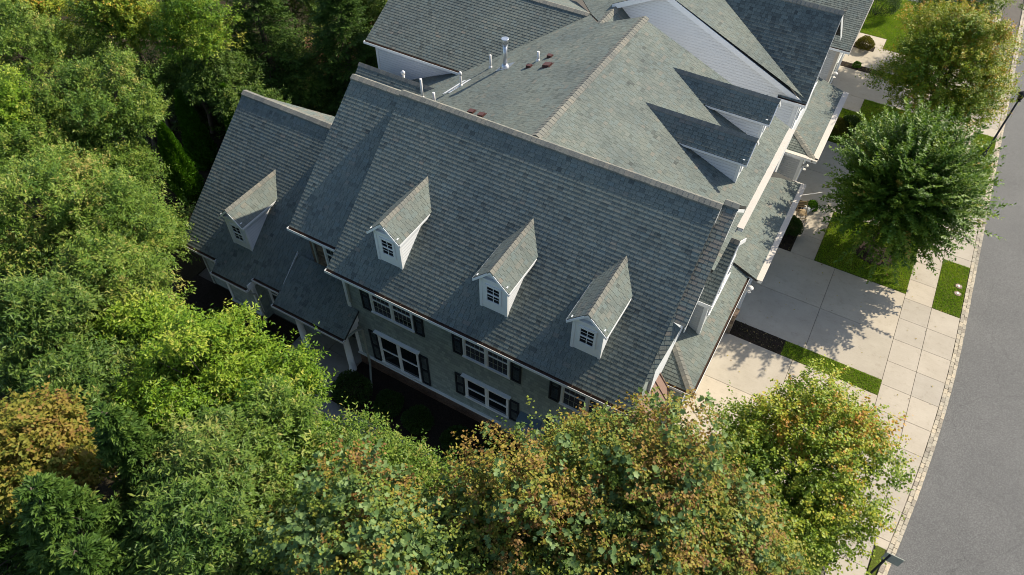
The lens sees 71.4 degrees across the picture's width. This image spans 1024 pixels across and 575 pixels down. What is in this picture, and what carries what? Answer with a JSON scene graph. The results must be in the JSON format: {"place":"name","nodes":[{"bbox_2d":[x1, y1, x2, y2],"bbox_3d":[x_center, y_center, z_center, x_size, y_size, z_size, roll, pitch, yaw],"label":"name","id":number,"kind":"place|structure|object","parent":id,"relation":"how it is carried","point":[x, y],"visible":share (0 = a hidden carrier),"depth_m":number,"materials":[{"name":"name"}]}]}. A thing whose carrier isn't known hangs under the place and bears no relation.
{"place":"outdoors","nodes":[
{"label":"outdoors","id":0,"kind":"place"},
{"bbox_2d":[0,0,371,574],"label":"forest floor","id":1,"kind":"structure","parent":0,"point":[188,271],"depth_m":35.99,"materials":[{"name":"brown soil"}]},
{"bbox_2d":[0,517,47,574],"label":"spruce tree","id":2,"kind":"object","parent":1,"relation":"on","point":[12,562],"visible":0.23,"depth_m":18.16,"materials":[{"name":"green plant"}]},
{"bbox_2d":[0,315,50,408],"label":"understory tree","id":3,"kind":"object","parent":1,"relation":"on","point":[13,385],"visible":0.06,"depth_m":22.84,"materials":[{"name":"green plant"}]},
{"bbox_2d":[0,220,58,282],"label":"understory tree","id":4,"kind":"object","parent":1,"relation":"on","point":[42,274],"visible":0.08,"depth_m":25.86,"materials":[{"name":"green plant"}]},
{"bbox_2d":[0,56,61,177],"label":"woodland tree","id":5,"kind":"object","parent":1,"relation":"on","point":[11,109],"visible":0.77,"depth_m":27.45,"materials":[{"name":"green plant"}]},
{"bbox_2d":[4,191,66,275],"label":"understory tree","id":6,"kind":"object","parent":1,"relation":"on","point":[38,232],"visible":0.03,"depth_m":27.23,"materials":[{"name":"green plant"}]},
{"bbox_2d":[0,114,78,206],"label":"woodland tree","id":7,"kind":"object","parent":1,"relation":"on","point":[27,141],"visible":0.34,"depth_m":26.99,"materials":[{"name":"green plant"}]},
{"bbox_2d":[0,0,82,85],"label":"maple tree","id":8,"kind":"object","parent":1,"relation":"on","point":[53,7],"visible":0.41,"depth_m":34.46,"materials":[{"name":"green plant"}]},
{"bbox_2d":[0,0,87,90],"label":"woodland tree","id":9,"kind":"object","parent":1,"relation":"on","point":[10,43],"visible":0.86,"depth_m":30.97,"materials":[{"name":"green plant"}]},
{"bbox_2d":[0,253,122,393],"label":"woodland tree","id":10,"kind":"object","parent":1,"relation":"on","point":[38,318],"visible":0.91,"depth_m":20.44,"materials":[{"name":"green plant"}]},
{"bbox_2d":[12,72,118,202],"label":"woodland tree","id":11,"kind":"object","parent":1,"relation":"on","point":[46,117],"visible":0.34,"depth_m":28.27,"materials":[{"name":"green plant"}]},
{"bbox_2d":[0,133,141,282],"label":"woodland tree","id":12,"kind":"object","parent":1,"relation":"on","point":[24,183],"visible":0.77,"depth_m":23.90,"materials":[{"name":"green plant"}]},
{"bbox_2d":[0,374,146,528],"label":"orange tree","id":13,"kind":"object","parent":1,"relation":"on","point":[43,434],"visible":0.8,"depth_m":17.59,"materials":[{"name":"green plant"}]},
{"bbox_2d":[31,17,120,77],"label":"understory tree","id":14,"kind":"object","parent":1,"relation":"on","point":[74,50],"visible":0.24,"depth_m":36.40,"materials":[{"name":"green plant"}]},
{"bbox_2d":[1,327,162,444],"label":"woodland tree","id":15,"kind":"object","parent":1,"relation":"on","point":[92,369],"visible":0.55,"depth_m":19.90,"materials":[{"name":"green plant"}]},
{"bbox_2d":[39,41,174,204],"bbox_3d":[-16.910,-6.214,31.272,5.021,9.245,5.069,24,52,19],"label":"woodland tree","id":16,"kind":"object","parent":1,"relation":"on","point":[129,114],"visible":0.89,"depth_m":28.89,"materials":[{"name":"green plant"}]},
{"bbox_2d":[55,530,160,574],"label":"spruce tree","id":17,"kind":"object","parent":1,"relation":"on","point":[92,553],"visible":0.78,"depth_m":15.62,"materials":[{"name":"green plant"}]},
{"bbox_2d":[48,41,169,132],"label":"understory tree","id":18,"kind":"object","parent":1,"relation":"on","point":[88,53],"visible":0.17,"depth_m":36.19,"materials":[{"name":"green plant"}]},
{"bbox_2d":[35,223,196,345],"bbox_3d":[-12.994,1.474,25.027,4.141,8.543,5.185,-36,58,-28],"label":"woodland tree","id":19,"kind":"object","parent":1,"relation":"on","point":[92,260],"visible":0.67,"depth_m":22.54,"materials":[{"name":"green plant"}]},
{"bbox_2d":[37,156,196,310],"bbox_3d":[-14.187,-1.034,27.039,4.394,8.812,4.586,-27,54,-22],"label":"woodland tree","id":20,"kind":"object","parent":1,"relation":"on","point":[147,217],"visible":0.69,"depth_m":24.87,"materials":[{"name":"green plant"}]},
{"bbox_2d":[79,116,157,161],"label":"understory tree","id":21,"kind":"object","parent":1,"relation":"on","point":[111,142],"visible":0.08,"depth_m":34.13,"materials":[{"name":"green plant"}]},
{"bbox_2d":[61,0,186,131],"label":"maple tree","id":22,"kind":"object","parent":1,"relation":"on","point":[134,14],"visible":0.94,"depth_m":33.22,"materials":[{"name":"green plant"}]},
{"bbox_2d":[11,471,257,574],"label":"spruce tree","id":23,"kind":"object","parent":1,"relation":"on","point":[57,513],"visible":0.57,"depth_m":16.06,"materials":[{"name":"green plant"}]},
{"bbox_2d":[89,134,180,207],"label":"woodland tree","id":24,"kind":"object","parent":1,"relation":"on","point":[128,157],"visible":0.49,"depth_m":29.36,"materials":[{"name":"green plant"}]},
{"bbox_2d":[90,51,186,153],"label":"understory tree","id":25,"kind":"object","parent":1,"relation":"on","point":[151,72],"visible":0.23,"depth_m":35.22,"materials":[{"name":"green plant"}]},
{"bbox_2d":[81,285,201,384],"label":"woodland tree","id":26,"kind":"object","parent":1,"relation":"on","point":[126,321],"visible":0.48,"depth_m":21.74,"materials":[{"name":"green plant"}]},
{"bbox_2d":[107,402,217,502],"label":"understory tree","id":27,"kind":"object","parent":1,"relation":"on","point":[162,435],"depth_m":21.57,"materials":[{"name":"green plant"}]},
{"bbox_2d":[134,189,200,289],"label":"understory tree","id":28,"kind":"object","parent":1,"relation":"on","point":[184,218],"visible":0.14,"depth_m":29.52,"materials":[{"name":"green plant"}]},
{"bbox_2d":[85,400,258,567],"bbox_3d":[-9.861,5.888,20.358,4.113,9.484,3.917,12,50,10],"label":"spruce tree","id":29,"kind":"object","parent":1,"relation":"on","point":[122,435],"visible":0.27,"depth_m":17.52,"materials":[{"name":"green plant"}]},
{"bbox_2d":[156,120,204,206],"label":"arborvitae","id":30,"kind":"object","parent":1,"relation":"on","point":[173,154],"visible":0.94,"depth_m":33.70,"materials":[{"name":"green plant"}]},
{"bbox_2d":[147,45,224,133],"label":"understory tree","id":31,"kind":"object","parent":1,"relation":"on","point":[169,69],"visible":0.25,"depth_m":35.70,"materials":[{"name":"green plant"}]},
{"bbox_2d":[141,0,247,71],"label":"maple tree","id":32,"kind":"object","parent":1,"relation":"on","point":[180,21],"visible":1,"depth_m":32.65,"materials":[{"name":"green plant"}]},
{"bbox_2d":[160,0,231,138],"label":"spruce tree","id":33,"kind":"object","parent":1,"relation":"on","point":[202,114],"visible":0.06,"depth_m":38.95,"materials":[{"name":"green plant"}]},
{"bbox_2d":[174,89,218,170],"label":"arborvitae","id":34,"kind":"object","parent":1,"relation":"on","point":[196,135],"visible":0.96,"depth_m":35.55,"materials":[{"name":"green plant"}]},
{"bbox_2d":[106,292,287,449],"bbox_3d":[-9.334,3.724,22.726,5.574,9.104,4.909,-13,50,-12],"label":"woodland tree","id":35,"kind":"object","parent":1,"relation":"on","point":[194,356],"visible":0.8,"depth_m":20.44,"materials":[{"name":"green plant"}]},
{"bbox_2d":[106,452,299,574],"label":"woodland tree","id":36,"kind":"object","parent":1,"relation":"on","point":[209,533],"visible":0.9,"depth_m":16.18,"materials":[{"name":"green plant"}]},
{"bbox_2d":[121,384,303,567],"bbox_3d":[-7.545,6.491,20.167,4.618,9.326,5.199,24,52,19],"label":"woodland tree","id":37,"kind":"object","parent":1,"relation":"on","point":[205,444],"visible":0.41,"depth_m":17.64,"materials":[{"name":"green plant"}]},
{"bbox_2d":[175,38,268,121],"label":"understory tree","id":38,"kind":"object","parent":1,"relation":"on","point":[202,77],"visible":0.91,"depth_m":33.83,"materials":[{"name":"green plant"}]},
{"bbox_2d":[219,82,236,132],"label":"arborvitae","id":39,"kind":"object","parent":1,"relation":"on","point":[230,116],"visible":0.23,"depth_m":34.22,"materials":[{"name":"green plant"}]},
{"bbox_2d":[221,79,291,128],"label":"understory tree","id":40,"kind":"object","parent":1,"relation":"on","point":[262,91],"visible":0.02,"depth_m":34.35,"materials":[{"name":"green plant"}]},
{"bbox_2d":[218,0,333,133],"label":"spruce tree","id":41,"kind":"object","parent":1,"relation":"on","point":[283,55],"visible":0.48,"depth_m":36.01,"materials":[{"name":"green plant"}]},
{"bbox_2d":[250,0,315,34],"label":"understory tree","id":42,"kind":"object","parent":1,"relation":"on","point":[294,5],"visible":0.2,"depth_m":41.46,"materials":[{"name":"green plant"}]},
{"bbox_2d":[213,321,355,431],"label":"woodland tree","id":43,"kind":"object","parent":1,"relation":"on","point":[307,374],"visible":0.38,"depth_m":21.32,"materials":[{"name":"green plant"}]},
{"bbox_2d":[219,374,362,550],"bbox_3d":[-6.079,6.195,21.190,5.620,8.214,4.722,24,52,19],"label":"woodland tree","id":44,"kind":"object","parent":1,"relation":"on","point":[284,410],"visible":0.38,"depth_m":19.00,"materials":[{"name":"green plant"}]},
{"bbox_2d":[279,58,341,112],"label":"understory tree","id":45,"kind":"object","parent":1,"relation":"on","point":[311,82],"visible":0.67,"depth_m":37.04,"materials":[{"name":"green plant"}]},
{"bbox_2d":[260,22,371,86],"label":"leaf litter","id":46,"kind":"object","parent":1,"relation":"on","point":[309,46],"depth_m":45.46,"materials":[{"name":"brown plant"}]},
{"bbox_2d":[292,0,382,47],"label":"understory tree","id":47,"kind":"object","parent":1,"relation":"on","point":[312,24],"visible":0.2,"depth_m":38.01,"materials":[{"name":"green plant"}]},
{"bbox_2d":[297,0,377,16],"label":"woodland tree","id":48,"kind":"object","parent":1,"relation":"on","point":[306,2],"visible":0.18,"depth_m":38.53,"materials":[{"name":"green plant"}]},
{"bbox_2d":[303,0,377,116],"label":"spruce tree","id":49,"kind":"object","parent":1,"relation":"on","point":[338,60],"visible":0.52,"depth_m":35.81,"materials":[{"name":"green plant"}]},
{"bbox_2d":[243,434,485,574],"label":"sycamore tree","id":50,"kind":"object","parent":1,"relation":"on","point":[357,523],"visible":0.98,"depth_m":15.58,"materials":[{"name":"green plant"}]},
{"bbox_2d":[357,0,387,31],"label":"woodland tree","id":51,"kind":"object","parent":1,"relation":"on","point":[381,4],"visible":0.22,"depth_m":37.90,"materials":[{"name":"green plant"}]},
{"bbox_2d":[289,391,456,496],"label":"woodland tree","id":52,"kind":"object","parent":1,"relation":"on","point":[391,440],"visible":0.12,"depth_m":19.25,"materials":[{"name":"green plant"}]},
{"bbox_2d":[386,429,471,516],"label":"woodland tree","id":53,"kind":"object","parent":1,"relation":"on","point":[445,465],"visible":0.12,"depth_m":20.09,"materials":[{"name":"green plant"}]},
{"bbox_2d":[407,419,632,574],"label":"sycamore tree","id":54,"kind":"object","parent":1,"relation":"on","point":[507,503],"visible":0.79,"depth_m":16.17,"materials":[{"name":"green plant"}]},
{"bbox_2d":[490,382,770,574],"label":"sycamore tree","id":55,"kind":"object","parent":1,"relation":"on","point":[618,494],"visible":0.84,"depth_m":16.39,"materials":[{"name":"green plant"}]},
{"bbox_2d":[302,367,492,521],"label":"garden path","id":56,"kind":"structure","parent":0,"point":[334,408],"depth_m":27.65,"materials":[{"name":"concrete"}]},
{"bbox_2d":[198,0,1023,574],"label":"yard","id":57,"kind":"structure","parent":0,"point":[1014,12],"depth_m":46.27,"materials":[{"name":"green plant"}]},
{"bbox_2d":[183,62,750,450],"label":"townhouse","id":58,"kind":"structure","parent":57,"relation":"on","point":[470,265],"depth_m":23.65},
{"bbox_2d":[268,290,277,302],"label":"window","id":59,"kind":"structure","parent":58,"relation":"in","point":[273,295],"depth_m":29.63,"materials":[{"name":"white glass"}]},
{"bbox_2d":[287,329,361,377],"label":"porch floor","id":60,"kind":"structure","parent":58,"relation":"attached to","point":[336,360],"depth_m":29.39,"materials":[{"name":"concrete"}]},
{"bbox_2d":[322,247,333,266],"bbox_3d":[-6.408,-1.033,26.224,1.360,1.630,0.077,24,52,19],"label":"window","id":61,"kind":"structure","parent":58,"relation":"in","point":[328,254],"depth_m":26.38,"materials":[{"name":"white glass"}]},
{"bbox_2d":[359,289,424,337],"bbox_3d":[-4.256,0.752,25.030,2.700,1.530,0.077,24,52,19],"label":"window","id":62,"kind":"structure","parent":58,"relation":"in","point":[377,306],"depth_m":25.25,"materials":[{"name":"white glass"}]},
{"bbox_2d":[368,329,430,386],"bbox_3d":[-4.310,2.673,27.168,2.710,2.000,0.147,24,52,19],"label":"window","id":63,"kind":"structure","parent":58,"relation":"in","point":[393,353],"depth_m":27.20,"materials":[{"name":"white glass"}]},
{"bbox_2d":[451,333,521,384],"bbox_3d":[-0.876,2.237,23.773,2.700,1.530,0.077,24,52,19],"label":"window","id":64,"kind":"structure","parent":58,"relation":"in","point":[470,351],"depth_m":23.99,"materials":[{"name":"white glass"}]},
{"bbox_2d":[454,372,519,421],"bbox_3d":[-0.940,3.961,25.698,2.680,1.460,0.147,24,52,19],"label":"window","id":65,"kind":"structure","parent":58,"relation":"in","point":[477,391],"depth_m":25.73,"materials":[{"name":"white glass"}]},
{"bbox_2d":[545,418,611,450],"bbox_3d":[2.299,5.543,24.673,2.660,1.940,0.147,24,52,19],"label":"window","id":66,"kind":"structure","parent":58,"relation":"in","point":[547,419],"depth_m":24.58,"materials":[{"name":"white glass"}]},
{"bbox_2d":[548,381,623,432],"bbox_3d":[2.374,3.665,22.564,2.700,1.530,0.077,24,52,19],"label":"window","id":67,"kind":"structure","parent":58,"relation":"in","point":[568,399],"depth_m":22.90,"materials":[{"name":"white glass"}]},
{"bbox_2d":[168,42,876,475],"bbox_3d":[7.982,-1.819,33.721,45.161,0.040,18.836,-23,53,-20],"label":"mulch bed","id":68,"kind":"object","parent":57,"relation":"on","point":[208,294],"visible":0.25,"depth_m":28.52,"materials":[{"name":"brown wood"}]},
{"bbox_2d":[202,307,231,319],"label":"shrub","id":69,"kind":"object","parent":68,"relation":"on","point":[215,309],"visible":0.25,"depth_m":29.87,"materials":[{"name":"green plant"}]},
{"bbox_2d":[243,328,280,354],"bbox_3d":[-10.232,2.322,29.123,1.531,1.007,1.604,24,52,19],"label":"shrub","id":70,"kind":"object","parent":68,"relation":"on","point":[271,333],"visible":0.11,"depth_m":29.13,"materials":[{"name":"green plant"}]},
{"bbox_2d":[330,369,372,409],"bbox_3d":[-6.260,3.939,27.723,1.718,1.057,1.677,24,52,19],"label":"shrub","id":71,"kind":"object","parent":68,"relation":"on","point":[354,376],"visible":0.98,"depth_m":27.47,"materials":[{"name":"green plant"}]},
{"bbox_2d":[373,388,404,418],"bbox_3d":[-4.750,4.445,27.451,1.249,0.835,1.282,24,52,19],"label":"shrub","id":72,"kind":"object","parent":68,"relation":"on","point":[385,396],"visible":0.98,"depth_m":27.26,"materials":[{"name":"green plant"}]},
{"bbox_2d":[400,404,433,434],"bbox_3d":[-3.603,4.992,27.040,1.310,0.753,1.272,24,52,19],"label":"shrub","id":73,"kind":"object","parent":68,"relation":"on","point":[412,412],"visible":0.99,"depth_m":26.84,"materials":[{"name":"green plant"}]},
{"bbox_2d":[439,424,470,454],"bbox_3d":[-2.104,5.605,26.500,1.272,0.787,1.220,24,52,19],"label":"shrub","id":74,"kind":"object","parent":68,"relation":"on","point":[445,440],"visible":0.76,"depth_m":26.30,"materials":[{"name":"green plant"}]},
{"bbox_2d":[477,440,510,472],"bbox_3d":[-0.630,6.138,26.002,1.287,0.864,1.368,-6,49,-6],"label":"shrub","id":75,"kind":"object","parent":68,"relation":"on","point":[485,445],"visible":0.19,"depth_m":26.02,"materials":[{"name":"green plant"}]},
{"bbox_2d":[785,215,803,235],"bbox_3d":[13.394,-2.997,34.204,1.291,0.944,1.177,24,52,19],"label":"shrub","id":76,"kind":"object","parent":68,"relation":"on","point":[797,225],"visible":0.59,"depth_m":33.90,"materials":[{"name":"green plant"}]},
{"bbox_2d":[801,205,812,213],"bbox_3d":[14.669,-3.894,35.412,0.507,0.342,0.346,-6,49,-6],"label":"watering can","id":77,"kind":"object","parent":68,"relation":"on","point":[808,209],"visible":0.62,"depth_m":35.30,"materials":[{"name":"plastic"}]},
{"bbox_2d":[731,61,888,350],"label":"mulch chips","id":78,"kind":"object","parent":68,"relation":"on","point":[789,249],"visible":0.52,"depth_m":30.52,"materials":[{"name":"brown wood"}]},
{"bbox_2d":[852,61,861,67],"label":"shrub","id":79,"kind":"object","parent":68,"relation":"on","point":[857,64],"visible":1,"depth_m":44.12,"materials":[{"name":"green plant"}]},
{"bbox_2d":[855,35,875,50],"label":"shrub","id":80,"kind":"object","parent":68,"relation":"on","point":[865,39],"visible":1,"depth_m":45.27,"materials":[{"name":"green plant"}]},
{"bbox_2d":[400,15,805,308],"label":"townhouse","id":81,"kind":"structure","parent":57,"relation":"on","point":[642,95],"depth_m":26.20,"materials":[{"name":"white"}]},
{"bbox_2d":[738,278,752,308],"bbox_3d":[10.974,-1.104,31.553,0.079,2.360,5.160,24,52,19],"label":"garage door","id":82,"kind":"structure","parent":81,"relation":"in","point":[750,281],"depth_m":29.94,"materials":[{"name":"paint"}]},
{"bbox_2d":[363,0,848,180],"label":"townhouse","id":83,"kind":"structure","parent":57,"relation":"on","point":[778,49],"depth_m":31.43,"materials":[{"name":"white"}]},
{"bbox_2d":[791,107,802,128],"bbox_3d":[12.730,-7.935,31.307,0.077,1.400,1.760,24,52,19],"label":"window","id":84,"kind":"structure","parent":83,"relation":"in","point":[800,109],"depth_m":31.50,"materials":[{"name":"white glass"}]},
{"bbox_2d":[804,0,873,83],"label":"townhouse","id":85,"kind":"structure","parent":57,"relation":"on","point":[856,13],"depth_m":37.83,"materials":[{"name":"tile"}]},
{"bbox_2d":[830,53,843,83],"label":"garage door","id":86,"kind":"structure","parent":85,"relation":"in","point":[841,57],"depth_m":41.96,"materials":[{"name":"paint"}]},
{"bbox_2d":[791,33,886,259],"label":"footpath","id":87,"kind":"structure","parent":57,"relation":"on","point":[807,243],"depth_m":34.89,"materials":[{"name":"concrete"}]},
{"bbox_2d":[796,200,808,221],"bbox_3d":[14.168,-3.712,34.841,0.500,0.969,0.606,1,49,0],"label":"garden chair","id":88,"kind":"object","parent":87,"relation":"on","point":[798,211],"visible":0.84,"depth_m":34.81,"materials":[{"name":"brown wood"}]},
{"bbox_2d":[805,200,818,211],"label":"shrub","id":89,"kind":"object","parent":87,"relation":"on","point":[812,203],"visible":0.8,"depth_m":35.36,"materials":[{"name":"green plant"}]},
{"bbox_2d":[876,77,1007,549],"bbox_3d":[21.564,-2.149,34.227,1.183,0.030,34.582,24,52,19],"label":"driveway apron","id":90,"kind":"object","parent":57,"relation":"on","point":[935,355],"visible":0.52,"depth_m":28.76,"materials":[{"name":"concrete"}]},
{"bbox_2d":[876,3,1023,574],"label":"kerb","id":91,"kind":"structure","parent":57,"relation":"on","point":[895,542],"depth_m":28.92,"materials":[{"name":"stone"}]},
{"bbox_2d":[901,0,1023,48],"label":"street tree","id":92,"kind":"object","parent":57,"relation":"on","point":[995,9],"visible":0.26,"depth_m":39.82,"materials":[{"name":"green plant"}]},
{"bbox_2d":[629,0,995,574],"bbox_3d":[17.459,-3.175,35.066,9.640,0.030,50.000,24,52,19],"label":"lawn","id":93,"kind":"structure","parent":0,"point":[878,554],"depth_m":32.75,"materials":[{"name":"plant"}]},
{"bbox_2d":[628,452,822,574],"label":"sycamore tree","id":94,"kind":"object","parent":93,"relation":"on","point":[753,542],"visible":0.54,"depth_m":16.98,"materials":[{"name":"green plant"}]},
{"bbox_2d":[704,354,918,574],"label":"street tree","id":95,"kind":"object","parent":93,"relation":"on","point":[843,444],"visible":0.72,"depth_m":20.68,"materials":[{"name":"green plant"}]},
{"bbox_2d":[691,163,957,517],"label":"fallen leaves","id":96,"kind":"object","parent":93,"relation":"on","point":[850,327],"visible":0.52,"depth_m":30.58,"materials":[{"name":"brown plant"}]},
{"bbox_2d":[831,117,849,135],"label":"shrub","id":97,"kind":"object","parent":93,"relation":"on","point":[840,123],"visible":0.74,"depth_m":39.17,"materials":[{"name":"green plant"}]},
{"bbox_2d":[836,114,861,135],"bbox_3d":[18.778,-9.045,39.471,1.328,1.162,1.405,-18,51,-16],"label":"shrub","id":98,"kind":"object","parent":93,"relation":"on","point":[853,120],"visible":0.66,"depth_m":39.16,"materials":[{"name":"green plant"}]},
{"bbox_2d":[853,240,891,265],"bbox_3d":[17.094,-1.606,33.654,1.924,0.050,1.616,24,52,19],"label":"mulch ring","id":99,"kind":"object","parent":93,"relation":"on","point":[859,249],"visible":0.27,"depth_m":33.54,"materials":[{"name":"brown wood"}]},
{"bbox_2d":[813,95,1015,285],"bbox_3d":[16.970,-4.246,30.905,7.834,7.923,8.039,-18,51,-16],"label":"street tree","id":100,"kind":"object","parent":99,"relation":"on","point":[930,165],"visible":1,"depth_m":29.24,"materials":[{"name":"green plant"}]},
{"bbox_2d":[869,0,902,16],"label":"shrub","id":101,"kind":"object","parent":93,"relation":"on","point":[874,11],"visible":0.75,"depth_m":47.51,"materials":[{"name":"green plant"}]},
{"bbox_2d":[855,0,1023,136],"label":"street tree","id":102,"kind":"object","parent":93,"relation":"on","point":[941,54],"visible":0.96,"depth_m":34.86,"materials":[{"name":"green plant"}]},
{"bbox_2d":[982,91,1023,157],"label":"street lamp","id":103,"kind":"object","parent":93,"relation":"on","point":[1019,98],"visible":0.88,"depth_m":36.52,"materials":[{"name":"metal"}]},
{"bbox_2d":[675,47,963,504],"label":"driveway","id":104,"kind":"structure","parent":0,"point":[801,287],"depth_m":31.07,"materials":[{"name":"concrete"}]},
{"bbox_2d":[825,0,1004,574],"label":"sidewalk","id":105,"kind":"structure","parent":0,"point":[898,378],"depth_m":29.54,"materials":[{"name":"concrete"}]},
{"bbox_2d":[867,552,904,574],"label":"street lamp","id":106,"kind":"object","parent":105,"relation":"on","point":[891,558],"visible":1,"depth_m":20.13,"materials":[{"name":"metal"}]},
{"bbox_2d":[887,29,1023,574],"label":"road","id":107,"kind":"structure","parent":0,"point":[967,516],"depth_m":27.47,"materials":[{"name":"grey asphalt"}]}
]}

